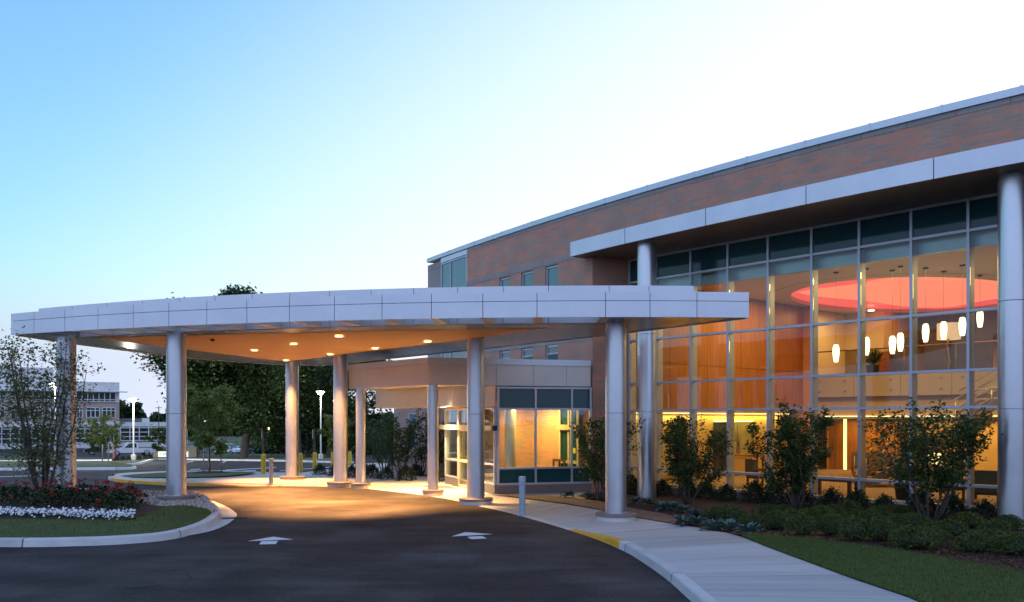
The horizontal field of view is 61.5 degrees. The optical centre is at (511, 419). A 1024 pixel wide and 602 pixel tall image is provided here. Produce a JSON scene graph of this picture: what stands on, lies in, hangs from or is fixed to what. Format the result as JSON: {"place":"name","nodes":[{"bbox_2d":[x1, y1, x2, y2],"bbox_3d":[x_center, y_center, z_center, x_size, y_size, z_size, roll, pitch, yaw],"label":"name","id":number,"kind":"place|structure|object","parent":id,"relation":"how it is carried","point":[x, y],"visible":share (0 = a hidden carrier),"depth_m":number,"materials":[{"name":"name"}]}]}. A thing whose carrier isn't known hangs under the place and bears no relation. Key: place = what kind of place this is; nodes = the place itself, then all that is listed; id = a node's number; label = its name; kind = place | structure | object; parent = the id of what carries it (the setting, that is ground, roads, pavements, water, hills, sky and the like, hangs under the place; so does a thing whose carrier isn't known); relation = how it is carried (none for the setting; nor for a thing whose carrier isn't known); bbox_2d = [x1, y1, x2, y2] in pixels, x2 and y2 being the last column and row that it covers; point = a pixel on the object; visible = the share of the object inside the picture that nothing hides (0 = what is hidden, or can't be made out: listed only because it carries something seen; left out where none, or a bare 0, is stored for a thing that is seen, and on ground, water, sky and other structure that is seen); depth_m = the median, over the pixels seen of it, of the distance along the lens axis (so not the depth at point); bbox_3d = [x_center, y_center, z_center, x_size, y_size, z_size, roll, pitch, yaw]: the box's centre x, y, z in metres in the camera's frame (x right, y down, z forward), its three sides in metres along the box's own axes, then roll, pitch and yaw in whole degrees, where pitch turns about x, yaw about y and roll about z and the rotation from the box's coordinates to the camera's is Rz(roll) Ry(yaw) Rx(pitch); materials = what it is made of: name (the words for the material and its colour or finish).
{"place":"outdoors","nodes":[
{"label":"outdoors","id":0,"kind":"place"},
{"bbox_2d":[0,456,111,459],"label":"lawn","id":1,"kind":"structure","parent":0,"point":[77,458],"depth_m":84.07,"materials":[{"name":"green plant"}]},
{"bbox_2d":[78,410,124,458],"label":"young tree","id":2,"kind":"object","parent":1,"relation":"on","point":[106,429],"visible":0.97,"depth_m":83.55,"materials":[{"name":"green plant"}]},
{"bbox_2d":[0,461,133,467],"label":"lawn","id":3,"kind":"structure","parent":0,"point":[3,464],"depth_m":55.78,"materials":[{"name":"green plant"}]},
{"bbox_2d":[0,504,210,536],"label":"lawn","id":4,"kind":"structure","parent":0,"point":[65,523],"depth_m":17.97,"materials":[{"name":"plant"}]},
{"bbox_2d":[0,497,164,518],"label":"mulch bed","id":5,"kind":"object","parent":4,"relation":"on","point":[146,509],"visible":0.46,"depth_m":20.21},
{"bbox_2d":[9,481,42,504],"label":"flower bush","id":6,"kind":"object","parent":5,"relation":"on","point":[24,494],"visible":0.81,"depth_m":20.88,"materials":[{"name":"green plant"}]},
{"bbox_2d":[26,481,62,506],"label":"flower bush","id":7,"kind":"object","parent":5,"relation":"on","point":[45,494],"visible":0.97,"depth_m":20.50,"materials":[{"name":"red plant"}]},
{"bbox_2d":[0,325,109,499],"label":"tree","id":8,"kind":"object","parent":5,"relation":"on","point":[28,445],"visible":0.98,"depth_m":22.29,"materials":[{"name":"green plant"}]},
{"bbox_2d":[0,506,135,518],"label":"white flower border","id":9,"kind":"object","parent":5,"relation":"on","point":[11,511],"visible":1,"depth_m":18.94,"materials":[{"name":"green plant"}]},
{"bbox_2d":[0,508,135,520],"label":"flower border leaves","id":10,"kind":"object","parent":5,"relation":"on","point":[58,515],"visible":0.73,"depth_m":18.86,"materials":[{"name":"green plant"}]},
{"bbox_2d":[51,481,89,505],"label":"flower bush","id":11,"kind":"object","parent":5,"relation":"on","point":[69,492],"visible":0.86,"depth_m":20.66,"materials":[{"name":"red plant"}]},
{"bbox_2d":[77,480,111,506],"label":"flower bush","id":12,"kind":"object","parent":5,"relation":"on","point":[95,492],"visible":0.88,"depth_m":20.43,"materials":[{"name":"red plant"}]},
{"bbox_2d":[96,482,142,510],"bbox_3d":[-8.974,1.770,19.656,0.897,0.683,0.913,0,0,27],"label":"flower bush","id":13,"kind":"object","parent":5,"relation":"on","point":[119,494],"visible":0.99,"depth_m":19.59,"materials":[{"name":"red plant"}]},
{"bbox_2d":[76,436,251,448],"bbox_3d":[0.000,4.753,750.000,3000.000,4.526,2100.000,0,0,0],"label":"ground","id":14,"kind":"structure","parent":0,"point":[231,439],"depth_m":285.97,"materials":[{"name":"grey asphalt"}]},
{"bbox_2d":[0,367,165,448],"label":"office building","id":15,"kind":"structure","parent":14,"relation":"on","point":[106,400],"depth_m":212.22,"materials":[{"name":"concrete"}]},
{"bbox_2d":[76,392,115,401],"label":"window","id":16,"kind":"structure","parent":15,"relation":"in","point":[101,396],"depth_m":212.84,"materials":[{"name":"grey glass"}]},
{"bbox_2d":[120,426,165,440],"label":"window","id":17,"kind":"structure","parent":15,"relation":"in","point":[140,432],"depth_m":216.67,"materials":[{"name":"grey glass"}]},
{"bbox_2d":[119,391,393,453],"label":"distant woods","id":18,"kind":"object","parent":14,"relation":"on","point":[125,411],"visible":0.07,"depth_m":329.77,"materials":[{"name":"green plant"}]},
{"bbox_2d":[121,471,254,476],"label":"lawn","id":19,"kind":"structure","parent":0,"point":[189,474],"depth_m":36.77,"materials":[{"name":"green plant"}]},
{"bbox_2d":[187,383,248,470],"bbox_3d":[-13.893,0.513,39.418,3.474,4.432,2.952,0,0,-38],"label":"young tree","id":20,"kind":"object","parent":19,"relation":"on","point":[208,402],"visible":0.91,"depth_m":39.15,"materials":[{"name":"green plant"}]},
{"bbox_2d":[110,454,353,463],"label":"lawn","id":21,"kind":"structure","parent":0,"point":[258,456],"depth_m":89.91,"materials":[{"name":"green plant"}]},
{"bbox_2d":[143,427,165,450],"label":"young tree","id":22,"kind":"object","parent":21,"relation":"on","point":[161,438],"visible":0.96,"depth_m":99.72,"materials":[{"name":"green plant"}]},
{"bbox_2d":[153,446,198,458],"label":"monument sign","id":23,"kind":"object","parent":21,"relation":"on","point":[192,451],"visible":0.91,"depth_m":90.71,"materials":[{"name":"white"}]},
{"bbox_2d":[130,282,348,457],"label":"oak tree","id":24,"kind":"object","parent":21,"relation":"on","point":[258,387],"visible":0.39,"depth_m":82.64,"materials":[{"name":"green plant"}]},
{"bbox_2d":[254,407,305,454],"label":"shade tree","id":25,"kind":"object","parent":21,"relation":"on","point":[280,443],"visible":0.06,"depth_m":111.91,"materials":[{"name":"green plant"}]},
{"bbox_2d":[262,364,355,456],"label":"shade tree","id":26,"kind":"object","parent":21,"relation":"on","point":[309,448],"visible":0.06,"depth_m":97.77,"materials":[{"name":"green plant"}]},
{"bbox_2d":[316,413,351,450],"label":"young tree","id":27,"kind":"object","parent":21,"relation":"on","point":[328,420],"visible":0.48,"depth_m":69.99,"materials":[{"name":"green plant"}]},
{"bbox_2d":[299,374,373,456],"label":"shade tree","id":28,"kind":"object","parent":21,"relation":"on","point":[328,390],"visible":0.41,"depth_m":90.00,"materials":[{"name":"green plant"}]},
{"bbox_2d":[318,359,391,436],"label":"shade tree","id":29,"kind":"object","parent":21,"relation":"on","point":[372,404],"visible":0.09,"depth_m":103.33,"materials":[{"name":"green plant"}]},
{"bbox_2d":[113,462,587,499],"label":"entrance plaza","id":30,"kind":"structure","parent":0,"point":[260,479],"depth_m":32.30,"materials":[{"name":"concrete"}]},
{"bbox_2d":[11,285,748,521],"bbox_3d":[-6.201,-0.360,24.214,12.659,5.640,22.407,0,0,-39],"label":"entrance canopy","id":31,"kind":"object","parent":30,"relation":"on","point":[339,330],"visible":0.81,"depth_m":21.71,"materials":[{"name":"metal"}]},
{"bbox_2d":[348,357,591,495],"bbox_3d":[-1.880,0.280,29.721,5.966,4.440,7.526,0,0,-35],"label":"entrance vestibule","id":32,"kind":"object","parent":30,"relation":"on","point":[434,384],"visible":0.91,"depth_m":28.08,"materials":[{"name":"paint"}]},
{"bbox_2d":[458,430,466,488],"bbox_3d":[-1.648,1.355,29.988,0.120,2.090,0.971,0,0,-25],"label":"sliding door","id":33,"kind":"structure","parent":32,"relation":"in","point":[462,434],"depth_m":30.21,"materials":[{"name":"beige paint"}]},
{"bbox_2d":[557,410,580,466],"bbox_3d":[1.924,0.970,29.263,0.220,2.840,1.078,0,0,-35],"label":"inner door","id":34,"kind":"structure","parent":32,"relation":"in","point":[563,427],"depth_m":29.25,"materials":[{"name":"beige paint"}]},
{"bbox_2d":[0,449,919,601],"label":"road","id":35,"kind":"structure","parent":0,"point":[348,544],"depth_m":14.84,"materials":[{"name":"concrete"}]},
{"bbox_2d":[0,466,136,470],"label":"kerb","id":36,"kind":"structure","parent":35,"relation":"on","point":[94,468],"depth_m":48.15,"materials":[{"name":"grey concrete"}]},
{"bbox_2d":[0,501,220,546],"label":"kerb","id":37,"kind":"structure","parent":35,"relation":"on","point":[212,518],"depth_m":16.50,"materials":[{"name":"concrete"}]},
{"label":"gravel bed","id":38,"kind":"structure","parent":37,"relation":"on","visible":0},
{"bbox_2d":[11,490,216,511],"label":"gravel","id":39,"kind":"structure","parent":38,"relation":"on","point":[199,500],"depth_m":21.98,"materials":[{"name":"grey gravel"}]},
{"bbox_2d":[105,442,155,455],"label":"pickup truck","id":40,"kind":"object","parent":35,"relation":"on","point":[127,447],"visible":0.73,"depth_m":113.47,"materials":[{"name":"white paint"}]},
{"bbox_2d":[111,478,256,486],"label":"kerb","id":41,"kind":"structure","parent":35,"relation":"on","point":[161,483],"depth_m":31.37,"materials":[{"name":"yellow paint"}]},
{"bbox_2d":[188,501,236,535],"bbox_3d":[-7.519,2.388,21.809,1.024,0.001,8.391,0,0,-19],"label":"gutter apron","id":42,"kind":"object","parent":35,"relation":"on","point":[225,511],"visible":0.67,"depth_m":20.93,"materials":[{"name":"concrete"}]},
{"bbox_2d":[125,458,353,464],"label":"kerb","id":43,"kind":"structure","parent":35,"relation":"on","point":[142,462],"depth_m":76.47,"materials":[{"name":"grey concrete"}]},
{"bbox_2d":[348,410,384,457],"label":"shade tree","id":44,"kind":"object","parent":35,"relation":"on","point":[352,428],"visible":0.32,"depth_m":75.54,"materials":[{"name":"green plant"}]},
{"bbox_2d":[372,415,393,459],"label":"shade tree","id":45,"kind":"object","parent":35,"relation":"on","point":[377,424],"visible":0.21,"depth_m":69.19,"materials":[{"name":"green plant"}]},
{"bbox_2d":[282,485,572,529],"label":"kerb","id":46,"kind":"structure","parent":35,"relation":"on","point":[547,522],"depth_m":22.89,"materials":[{"name":"concrete"}]},
{"bbox_2d":[518,476,526,515],"bbox_3d":[0.253,1.900,21.366,0.230,0.980,0.230,0,0,0],"label":"bollard","id":47,"kind":"object","parent":46,"relation":"on","point":[522,480],"visible":1,"depth_m":21.30,"materials":[{"name":"grey metal"}]},
{"bbox_2d":[570,529,626,547],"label":"kerb","id":48,"kind":"structure","parent":35,"relation":"on","point":[612,541],"depth_m":16.89,"materials":[{"name":"yellow paint"}]},
{"bbox_2d":[618,541,717,601],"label":"kerb","id":49,"kind":"structure","parent":35,"relation":"on","point":[688,587],"depth_m":12.88,"materials":[{"name":"concrete"}]},
{"bbox_2d":[394,85,1023,528],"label":"medical building","id":50,"kind":"structure","parent":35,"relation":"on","point":[780,235],"depth_m":26.06,"materials":[{"name":"brick"}]},
{"bbox_2d":[441,254,466,357],"bbox_3d":[-2.422,-3.680,36.210,0.100,6.160,2.370,0,0,-31],"label":"corner window","id":51,"kind":"structure","parent":50,"relation":"in","point":[454,271],"depth_m":36.10,"materials":[{"name":"glass"}]},
{"bbox_2d":[546,265,557,286],"bbox_3d":[1.472,-4.460,30.283,0.100,1.880,0.727,0,0,-34],"label":"window","id":52,"kind":"structure","parent":50,"relation":"in","point":[552,271],"depth_m":30.33,"materials":[{"name":"glass"}]},
{"bbox_2d":[713,422,725,475],"bbox_3d":[8.154,1.140,33.427,1.111,2.080,0.030,0,0,-41],"label":"dark doorway","id":53,"kind":"structure","parent":50,"relation":"in","point":[716,425],"depth_m":33.30,"materials":[{"name":"black wood"}]},
{"bbox_2d":[734,423,752,456],"bbox_3d":[9.250,0.825,34.383,1.269,1.350,0.030,0,0,-41],"label":"painting","id":54,"kind":"object","parent":50,"relation":"attached to","point":[744,435],"visible":0.62,"depth_m":34.32},
{"bbox_2d":[745,459,766,485],"bbox_3d":[7.966,1.720,27.722,0.660,0.880,0.750,0,0,-10],"label":"armchair","id":55,"kind":"object","parent":50,"relation":"on","point":[751,465],"visible":0.56,"depth_m":27.53,"materials":[{"name":"brown fabric"}]},
{"bbox_2d":[809,478,857,496],"bbox_3d":[9.196,1.940,24.560,0.550,0.480,1.300,0,0,-41],"label":"bench","id":56,"kind":"object","parent":50,"relation":"on","point":[849,485],"visible":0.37,"depth_m":24.23,"materials":[{"name":"brown wood"}]},
{"bbox_2d":[866,347,884,372],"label":"potted plant","id":57,"kind":"object","parent":50,"relation":"on","point":[873,358],"visible":0.93,"depth_m":34.69,"materials":[{"name":"green plant"}]},
{"bbox_2d":[878,351,891,371],"bbox_3d":[15.501,-2.275,35.694,0.400,1.050,0.437,0,0,-41],"label":"cabinet","id":58,"kind":"object","parent":50,"relation":"on","point":[886,365],"visible":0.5,"depth_m":35.52,"materials":[{"name":"orange wood"}]},
{"bbox_2d":[887,463,908,499],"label":"potted plant","id":59,"kind":"object","parent":50,"relation":"on","point":[899,495],"visible":0.25,"depth_m":23.34,"materials":[{"name":"green plant"}]},
{"bbox_2d":[889,337,908,371],"bbox_3d":[15.972,-2.550,35.373,0.080,1.600,0.920,0,0,-41],"label":"office partition","id":60,"kind":"object","parent":50,"relation":"on","point":[897,361],"visible":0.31,"depth_m":35.30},
{"bbox_2d":[937,322,960,368],"bbox_3d":[16.927,-2.733,33.327,0.840,1.973,0.840,0,0,0],"label":"floor lamp","id":61,"kind":"object","parent":50,"relation":"on","point":[953,332],"visible":0.77,"depth_m":32.96,"materials":[{"name":"beige fabric"}]},
{"bbox_2d":[949,328,992,368],"bbox_3d":[18.073,-2.650,33.904,0.080,1.800,1.603,0,0,-41],"label":"office partition","id":62,"kind":"object","parent":50,"relation":"on","point":[983,355],"visible":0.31,"depth_m":33.67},
{"bbox_2d":[974,470,996,495],"bbox_3d":[11.986,1.720,21.814,0.750,0.880,0.660,0,0,39],"label":"armchair","id":63,"kind":"object","parent":50,"relation":"on","point":[985,477],"visible":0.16,"depth_m":21.51,"materials":[{"name":"grey fabric"}]},
{"bbox_2d":[579,492,1023,571],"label":"mulch bed","id":64,"kind":"object","parent":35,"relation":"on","point":[696,504],"visible":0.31,"depth_m":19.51,"materials":[{"name":"brown wood"}]},
{"bbox_2d":[569,413,649,501],"bbox_3d":[2.576,1.115,25.153,2.282,2.597,2.025,0,0,35],"label":"shrub","id":65,"kind":"object","parent":64,"relation":"on","point":[592,462],"visible":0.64,"depth_m":24.98,"materials":[{"name":"green plant"}]},
{"bbox_2d":[656,478,674,496],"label":"bush","id":66,"kind":"object","parent":64,"relation":"on","point":[660,487],"visible":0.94,"depth_m":26.72,"materials":[{"name":"green plant"}]},
{"bbox_2d":[658,414,734,504],"bbox_3d":[5.199,1.123,24.109,2.185,2.582,2.257,0,0,0],"label":"shrub","id":67,"kind":"object","parent":64,"relation":"on","point":[686,468],"visible":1,"depth_m":23.84,"materials":[{"name":"green plant"}]},
{"bbox_2d":[714,482,738,501],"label":"bush","id":68,"kind":"object","parent":64,"relation":"on","point":[726,489],"visible":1,"depth_m":24.96,"materials":[{"name":"green plant"}]},
{"bbox_2d":[715,504,747,522],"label":"boxwood","id":69,"kind":"object","parent":64,"relation":"on","point":[734,511],"visible":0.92,"depth_m":19.71,"materials":[{"name":"green plant"}]},
{"bbox_2d":[730,521,765,533],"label":"hosta","id":70,"kind":"object","parent":64,"relation":"on","point":[749,527],"visible":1,"depth_m":17.07,"materials":[{"name":"green plant"}]},
{"bbox_2d":[737,478,768,503],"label":"bush","id":71,"kind":"object","parent":64,"relation":"on","point":[754,488],"visible":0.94,"depth_m":24.57,"materials":[{"name":"green plant"}]},
{"bbox_2d":[758,509,791,529],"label":"boxwood","id":72,"kind":"object","parent":64,"relation":"on","point":[775,520],"visible":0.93,"depth_m":18.40,"materials":[{"name":"green plant"}]},
{"bbox_2d":[759,484,790,505],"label":"bush","id":73,"kind":"object","parent":64,"relation":"on","point":[774,497],"visible":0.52,"depth_m":23.91,"materials":[{"name":"green plant"}]},
{"bbox_2d":[743,398,838,508],"bbox_3d":[7.277,0.934,22.037,2.046,2.958,2.358,0,0,-17],"label":"shrub","id":74,"kind":"object","parent":64,"relation":"on","point":[802,462],"visible":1,"depth_m":22.01,"materials":[{"name":"green plant"}]},
{"bbox_2d":[782,485,816,507],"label":"bush","id":75,"kind":"object","parent":64,"relation":"on","point":[809,499],"visible":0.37,"depth_m":23.20,"materials":[{"name":"green plant"}]},
{"bbox_2d":[784,512,818,535],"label":"boxwood","id":76,"kind":"object","parent":64,"relation":"on","point":[803,523],"visible":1,"depth_m":17.14,"materials":[{"name":"green plant"}]},
{"bbox_2d":[813,513,843,534],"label":"boxwood","id":77,"kind":"object","parent":64,"relation":"on","point":[828,522],"visible":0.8,"depth_m":17.14,"materials":[{"name":"green plant"}]},
{"bbox_2d":[815,486,844,505],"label":"bush","id":78,"kind":"object","parent":64,"relation":"on","point":[832,494],"visible":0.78,"depth_m":22.82,"materials":[{"name":"green plant"}]},
{"bbox_2d":[837,515,873,540],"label":"boxwood","id":79,"kind":"object","parent":64,"relation":"on","point":[853,528],"visible":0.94,"depth_m":15.96,"materials":[{"name":"green plant"}]},
{"bbox_2d":[843,486,872,509],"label":"bush","id":80,"kind":"object","parent":64,"relation":"on","point":[857,494],"visible":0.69,"depth_m":22.14,"materials":[{"name":"green plant"}]},
{"bbox_2d":[865,515,898,540],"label":"boxwood","id":81,"kind":"object","parent":64,"relation":"on","point":[881,528],"visible":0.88,"depth_m":15.88,"materials":[{"name":"green plant"}]},
{"bbox_2d":[887,524,943,548],"bbox_3d":[6.970,2.044,15.027,0.984,0.458,0.916,0,0,-9],"label":"boxwood","id":82,"kind":"object","parent":64,"relation":"on","point":[911,536],"visible":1,"depth_m":14.84,"materials":[{"name":"green plant"}]},
{"bbox_2d":[899,512,931,527],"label":"boxwood","id":83,"kind":"object","parent":64,"relation":"on","point":[915,519],"visible":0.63,"depth_m":18.45,"materials":[{"name":"green plant"}]},
{"bbox_2d":[902,487,944,517],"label":"bush","id":84,"kind":"object","parent":64,"relation":"on","point":[922,500],"visible":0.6,"depth_m":21.00,"materials":[{"name":"green plant"}]},
{"bbox_2d":[858,396,1002,524],"bbox_3d":[9.432,0.958,19.378,3.201,2.913,2.812,0,0,0],"label":"shrub","id":85,"kind":"object","parent":64,"relation":"on","point":[962,441],"visible":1,"depth_m":18.98,"materials":[{"name":"green plant"}]},
{"bbox_2d":[920,525,953,544],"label":"boxwood","id":86,"kind":"object","parent":64,"relation":"on","point":[942,532],"visible":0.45,"depth_m":15.33,"materials":[{"name":"green plant"}]},
{"bbox_2d":[921,518,970,536],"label":"boxwood","id":87,"kind":"object","parent":64,"relation":"on","point":[948,525],"visible":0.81,"depth_m":16.63,"materials":[{"name":"green plant"}]},
{"bbox_2d":[935,491,969,519],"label":"bush","id":88,"kind":"object","parent":64,"relation":"on","point":[954,501],"visible":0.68,"depth_m":20.32,"materials":[{"name":"green plant"}]},
{"bbox_2d":[946,511,986,527],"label":"boxwood","id":89,"kind":"object","parent":64,"relation":"on","point":[972,519],"visible":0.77,"depth_m":18.74,"materials":[{"name":"green plant"}]},
{"bbox_2d":[952,531,999,551],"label":"boxwood","id":90,"kind":"object","parent":64,"relation":"on","point":[972,541],"visible":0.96,"depth_m":14.55,"materials":[{"name":"green plant"}]},
{"bbox_2d":[962,496,996,521],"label":"bush","id":91,"kind":"object","parent":64,"relation":"on","point":[984,506],"visible":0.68,"depth_m":19.73,"materials":[{"name":"green plant"}]},
{"bbox_2d":[977,518,1018,538],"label":"boxwood","id":92,"kind":"object","parent":64,"relation":"on","point":[997,524],"visible":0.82,"depth_m":16.40,"materials":[{"name":"green plant"}]},
{"bbox_2d":[987,532,1023,555],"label":"boxwood","id":93,"kind":"object","parent":64,"relation":"on","point":[1013,544],"visible":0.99,"depth_m":14.22,"materials":[{"name":"green plant"}]},
{"bbox_2d":[989,514,1023,529],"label":"boxwood","id":94,"kind":"object","parent":64,"relation":"on","point":[1015,522],"visible":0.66,"depth_m":18.45,"materials":[{"name":"green plant"}]},
{"bbox_2d":[0,0,1023,421],"label":"sky","id":95,"kind":"structure","parent":0,"point":[150,149],"materials":[{"name":"blue"}]},
{"bbox_2d":[489,493,676,522],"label":"paver path","id":96,"kind":"structure","parent":0,"point":[651,515],"depth_m":24.05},
{"bbox_2d":[485,494,917,601],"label":"sidewalk","id":97,"kind":"structure","parent":0,"point":[718,566],"depth_m":13.67,"materials":[{"name":"concrete"}]},
{"bbox_2d":[742,534,1023,601],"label":"lawn","id":98,"kind":"structure","parent":0,"point":[943,592],"depth_m":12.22,"materials":[{"name":"plant"}]},
{"bbox_2d":[852,371,996,486],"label":"staircase","id":99,"kind":"structure","parent":0,"point":[875,473],"depth_m":28.60,"materials":[{"name":"brown concrete"}]},
{"bbox_2d":[924,333,946,369],"bbox_3d":[17.003,-2.600,34.510,0.080,1.700,0.855,0,0,-41],"label":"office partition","id":100,"kind":"object","parent":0,"point":[935,357],"visible":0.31,"depth_m":34.48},
{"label":"mulch bed","id":101,"kind":"structure","parent":0,"visible":0},
{"bbox_2d":[366,413,404,473],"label":"shrub","id":102,"kind":"object","parent":101,"relation":"on","point":[377,457],"visible":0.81,"depth_m":40.91,"materials":[{"name":"green plant"}]},
{"bbox_2d":[380,413,418,476],"bbox_3d":[-4.871,1.142,36.600,1.778,2.794,1.399,0,0,39],"label":"shrub","id":103,"kind":"object","parent":101,"relation":"on","point":[400,443],"visible":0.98,"depth_m":36.38,"materials":[{"name":"green plant"}]},
{"bbox_2d":[394,463,416,480],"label":"bush","id":104,"kind":"object","parent":101,"relation":"on","point":[405,469],"visible":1,"depth_m":33.18,"materials":[{"name":"green plant"}]},
{"bbox_2d":[405,408,427,474],"bbox_3d":[-4.002,0.992,37.959,1.576,3.187,1.598,0,0,0],"label":"shrub","id":105,"kind":"object","parent":101,"relation":"on","point":[420,453],"visible":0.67,"depth_m":37.86,"materials":[{"name":"green plant"}]},
{"bbox_2d":[425,414,444,475],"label":"shrub","id":106,"kind":"object","parent":101,"relation":"on","point":[440,444],"visible":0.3,"depth_m":36.71,"materials":[{"name":"green plant"}]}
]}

